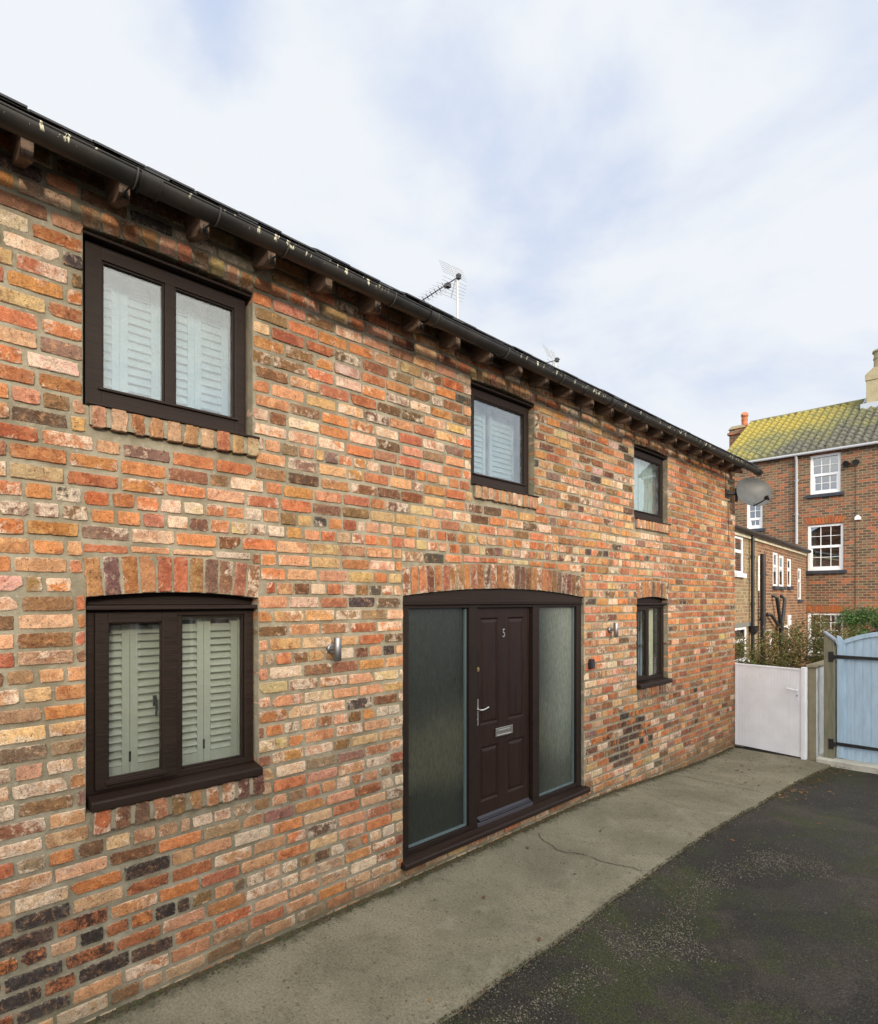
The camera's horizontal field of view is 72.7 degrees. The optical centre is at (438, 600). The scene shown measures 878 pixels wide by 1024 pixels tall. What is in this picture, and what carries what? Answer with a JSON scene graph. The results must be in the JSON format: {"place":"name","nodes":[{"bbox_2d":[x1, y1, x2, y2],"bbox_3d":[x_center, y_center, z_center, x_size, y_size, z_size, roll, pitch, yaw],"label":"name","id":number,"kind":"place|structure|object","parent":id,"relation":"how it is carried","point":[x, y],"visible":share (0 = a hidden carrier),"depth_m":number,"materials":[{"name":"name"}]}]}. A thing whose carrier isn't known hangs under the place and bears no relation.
{"place":"outdoors","nodes":[
{"label":"outdoors","id":0,"kind":"place"},
{"bbox_2d":[0,92,762,1023],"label":"brick house","id":1,"kind":"structure","parent":0,"point":[250,468],"depth_m":3.89,"materials":[{"name":"red"}]},
{"bbox_2d":[82,229,259,439],"bbox_3d":[-1.715,-1.495,3.653,0.656,1.010,0.997,0,0,45],"label":"window","id":2,"kind":"structure","parent":1,"relation":"in","point":[149,351],"depth_m":3.53,"materials":[{"name":"clear glass"}]},
{"bbox_2d":[86,592,262,812],"bbox_3d":[-1.709,0.496,3.666,0.686,1.212,1.030,0,0,45],"label":"window","id":3,"kind":"structure","parent":1,"relation":"in","point":[169,675],"depth_m":3.48,"materials":[{"name":"clear glass"}]},
{"bbox_2d":[326,637,340,661],"bbox_3d":[-0.725,0.335,4.154,0.116,0.164,0.066,0,0,45],"label":"wall light","id":4,"kind":"object","parent":1,"relation":"attached to","point":[334,648],"visible":1,"depth_m":4.11,"materials":[{"name":"metal"}]},
{"bbox_2d":[421,260,465,317],"bbox_3d":[-0.064,-4.699,9.810,1.204,1.359,0.509,0,0,45],"label":"tv aerial","id":5,"kind":"object","parent":1,"relation":"attached to","point":[447,285],"visible":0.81,"depth_m":9.50,"materials":[{"name":"silver metal"}]},
{"bbox_2d":[471,381,538,497],"bbox_3d":[0.417,-1.495,5.798,0.656,1.010,0.987,0,0,45],"label":"window","id":6,"kind":"structure","parent":1,"relation":"in","point":[499,438],"depth_m":5.85,"materials":[{"name":"clear glass"}]},
{"bbox_2d":[477,607,532,827],"bbox_3d":[0.618,1.051,5.681,0.097,1.973,0.836,0,0,45],"label":"door","id":7,"kind":"structure","parent":1,"relation":"in","point":[502,633],"depth_m":5.67,"materials":[{"name":"brown wood"}]},
{"bbox_2d":[544,346,559,366],"bbox_3d":[2.020,-4.444,11.681,0.787,0.889,0.508,0,0,45],"label":"tv aerial","id":8,"kind":"object","parent":1,"relation":"attached to","point":[557,359],"visible":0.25,"depth_m":11.47,"materials":[{"name":"silver metal"}]},
{"bbox_2d":[588,659,594,668],"bbox_3d":[1.699,0.699,6.637,0.052,0.109,0.074,0,0,45],"label":"key safe","id":9,"kind":"object","parent":1,"relation":"attached to","point":[591,663],"visible":1,"depth_m":6.61,"materials":[{"name":"black plastic"}]},
{"bbox_2d":[608,623,617,636],"bbox_3d":[2.025,0.335,6.920,0.116,0.164,0.066,0,0,45],"label":"wall light","id":10,"kind":"object","parent":1,"relation":"attached to","point":[610,629],"visible":1,"depth_m":6.87,"materials":[{"name":"metal"}]},
{"bbox_2d":[634,445,670,525],"bbox_3d":[2.564,-1.495,7.958,0.656,1.010,0.997,0,0,45],"label":"window","id":11,"kind":"structure","parent":1,"relation":"in","point":[648,466],"depth_m":7.99,"materials":[{"name":"clear glass"}]},
{"bbox_2d":[636,597,672,688],"bbox_3d":[2.577,0.496,7.978,0.686,1.212,0.990,0,0,45],"label":"window","id":12,"kind":"structure","parent":1,"relation":"in","point":[650,610],"depth_m":7.99,"materials":[{"name":"clear glass"}]},
{"bbox_2d":[725,470,771,530],"bbox_3d":[4.974,-1.500,9.590,0.651,1.201,0.407,0,0,29],"label":"satellite dish","id":13,"kind":"object","parent":1,"relation":"attached to","point":[754,491],"visible":1,"depth_m":9.62,"materials":[{"name":"grey metal"}]},
{"bbox_2d":[735,663,806,759],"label":"white gate","id":14,"kind":"structure","parent":1,"relation":"attached to","point":[770,708],"depth_m":9.39,"materials":[{"name":"paint"}]},
{"bbox_2d":[0,0,877,450],"label":"sky","id":15,"kind":"structure","parent":0,"point":[676,201],"materials":[{"name":"white"}]},
{"bbox_2d":[86,747,830,1023],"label":"path","id":16,"kind":"structure","parent":0,"point":[343,973],"depth_m":4.12,"materials":[{"name":"concrete"}]},
{"bbox_2d":[538,775,758,870],"bbox_3d":[2.347,2.254,6.382,1.170,0.119,3.442,0,0,45],"label":"path crack","id":17,"kind":"object","parent":16,"relation":"on","point":[612,863],"visible":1,"depth_m":5.23,"materials":[{"name":"grey concrete"}]},
{"bbox_2d":[121,755,877,1023],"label":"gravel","id":18,"kind":"structure","parent":0,"point":[665,935],"depth_m":4.01,"materials":[{"name":"grey gravel"}]},
{"bbox_2d":[441,746,877,1023],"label":"lane","id":19,"kind":"structure","parent":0,"point":[773,985],"depth_m":3.95,"materials":[{"name":"black asphalt"}]},
{"bbox_2d":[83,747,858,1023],"bbox_3d":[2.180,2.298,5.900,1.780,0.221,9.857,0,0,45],"label":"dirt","id":20,"kind":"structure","parent":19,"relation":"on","point":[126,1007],"depth_m":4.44,"materials":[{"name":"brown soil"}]},
{"bbox_2d":[282,752,868,1001],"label":"leaf litter","id":21,"kind":"object","parent":19,"relation":"on","point":[539,938],"visible":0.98,"depth_m":7.37,"materials":[{"name":"brown plant"}]},
{"bbox_2d":[823,631,837,758],"bbox_3d":[5.846,1.426,8.893,0.177,1.949,0.167,0,0,45],"label":"timber gate post","id":22,"kind":"object","parent":19,"relation":"on","point":[830,642],"visible":0.84,"depth_m":8.86,"materials":[{"name":"wood"}]},
{"bbox_2d":[828,632,877,763],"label":"blue gate","id":23,"kind":"structure","parent":22,"relation":"attached to","point":[857,696],"depth_m":8.69,"materials":[{"name":"paint"}]},
{"bbox_2d":[735,686,807,754],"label":"yard","id":24,"kind":"structure","parent":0,"point":[738,746],"depth_m":10.16,"materials":[{"name":"grey concrete"}]},
{"bbox_2d":[735,610,855,731],"bbox_3d":[6.515,1.318,11.106,2.387,2.294,1.397,0,0,16],"label":"shrub","id":25,"kind":"object","parent":24,"relation":"on","point":[788,655],"visible":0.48,"depth_m":11.16,"materials":[{"name":"green plant"}]},
{"bbox_2d":[806,658,836,760],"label":"garden wall","id":26,"kind":"structure","parent":24,"relation":"on","point":[815,710],"depth_m":9.02,"materials":[{"name":"white paint"}]},
{"bbox_2d":[811,628,868,661],"bbox_3d":[8.709,1.522,12.772,1.632,1.884,1.187,0,0,15],"label":"hedge","id":27,"kind":"object","parent":24,"relation":"on","point":[842,638],"visible":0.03,"depth_m":12.85,"materials":[{"name":"green plant"}]},
{"bbox_2d":[833,602,877,637],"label":"ivy bush","id":28,"kind":"object","parent":24,"relation":"on","point":[863,615],"visible":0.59,"depth_m":14.86,"materials":[{"name":"green plant"}]},
{"bbox_2d":[727,349,877,678],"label":"house","id":29,"kind":"structure","parent":0,"point":[798,458],"depth_m":19.28,"materials":[{"name":"brown brick"}]},
{"bbox_2d":[747,505,765,531],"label":"window","id":30,"kind":"structure","parent":29,"relation":"in","point":[754,513],"depth_m":20.51,"materials":[{"name":"white plastic"}]},
{"bbox_2d":[806,613,842,658],"bbox_3d":[12.473,1.098,19.136,1.170,1.515,0.910,0,0,45],"label":"window","id":31,"kind":"structure","parent":29,"relation":"in","point":[830,615],"depth_m":19.26,"materials":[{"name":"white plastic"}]},
{"bbox_2d":[806,452,843,498],"bbox_3d":[12.473,-3.992,19.136,1.030,1.395,0.910,0,0,45],"label":"window","id":32,"kind":"structure","parent":29,"relation":"in","point":[825,474],"depth_m":19.19,"materials":[{"name":"white plastic"}]},
{"bbox_2d":[806,523,846,573],"bbox_3d":[12.473,-1.667,19.136,1.170,1.605,0.910,0,0,45],"label":"window","id":33,"kind":"structure","parent":29,"relation":"in","point":[825,541],"depth_m":19.28,"materials":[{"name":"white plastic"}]},
{"bbox_2d":[842,459,859,466],"bbox_3d":[12.648,-4.220,18.298,0.453,0.182,0.245,0,0,45],"label":"floodlight","id":34,"kind":"object","parent":29,"relation":"attached to","point":[852,463],"visible":1,"depth_m":18.28,"materials":[{"name":"black plastic"}]},
{"bbox_2d":[854,465,860,597],"bbox_3d":[12.805,-1.950,18.242,0.160,4.500,0.070,0,0,45],"label":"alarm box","id":35,"kind":"object","parent":29,"relation":"attached to","point":[857,517],"visible":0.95,"depth_m":18.30,"materials":[{"name":"white plastic"}]},
{"label":"ground","id":36,"kind":"structure","parent":0,"visible":0},
{"bbox_2d":[735,524,811,668],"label":"wing","id":37,"kind":"structure","parent":36,"relation":"on","point":[770,579],"depth_m":15.20,"materials":[{"name":"beige brick"}]},
{"bbox_2d":[735,536,746,577],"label":"window","id":38,"kind":"structure","parent":37,"relation":"in","point":[738,540],"depth_m":13.44,"materials":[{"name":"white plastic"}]},
{"bbox_2d":[735,627,749,662],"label":"window","id":39,"kind":"structure","parent":37,"relation":"in","point":[743,629],"depth_m":13.57,"materials":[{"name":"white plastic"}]},
{"bbox_2d":[772,553,780,589],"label":"window","id":40,"kind":"structure","parent":37,"relation":"in","point":[774,586],"depth_m":16.00,"materials":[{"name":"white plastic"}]},
{"bbox_2d":[779,556,786,589],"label":"window","id":41,"kind":"structure","parent":37,"relation":"in","point":[780,557],"depth_m":16.54,"materials":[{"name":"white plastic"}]},
{"bbox_2d":[787,559,793,589],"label":"window","id":42,"kind":"structure","parent":37,"relation":"in","point":[789,587],"depth_m":17.31,"materials":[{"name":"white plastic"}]},
{"bbox_2d":[797,568,803,601],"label":"window","id":43,"kind":"structure","parent":37,"relation":"in","point":[799,599],"depth_m":18.51,"materials":[{"name":"white plastic"}]},
{"bbox_2d":[816,748,877,773],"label":"threshold","id":44,"kind":"object","parent":36,"relation":"on","point":[854,765],"visible":0.31,"depth_m":8.61,"materials":[{"name":"concrete"}]}
]}

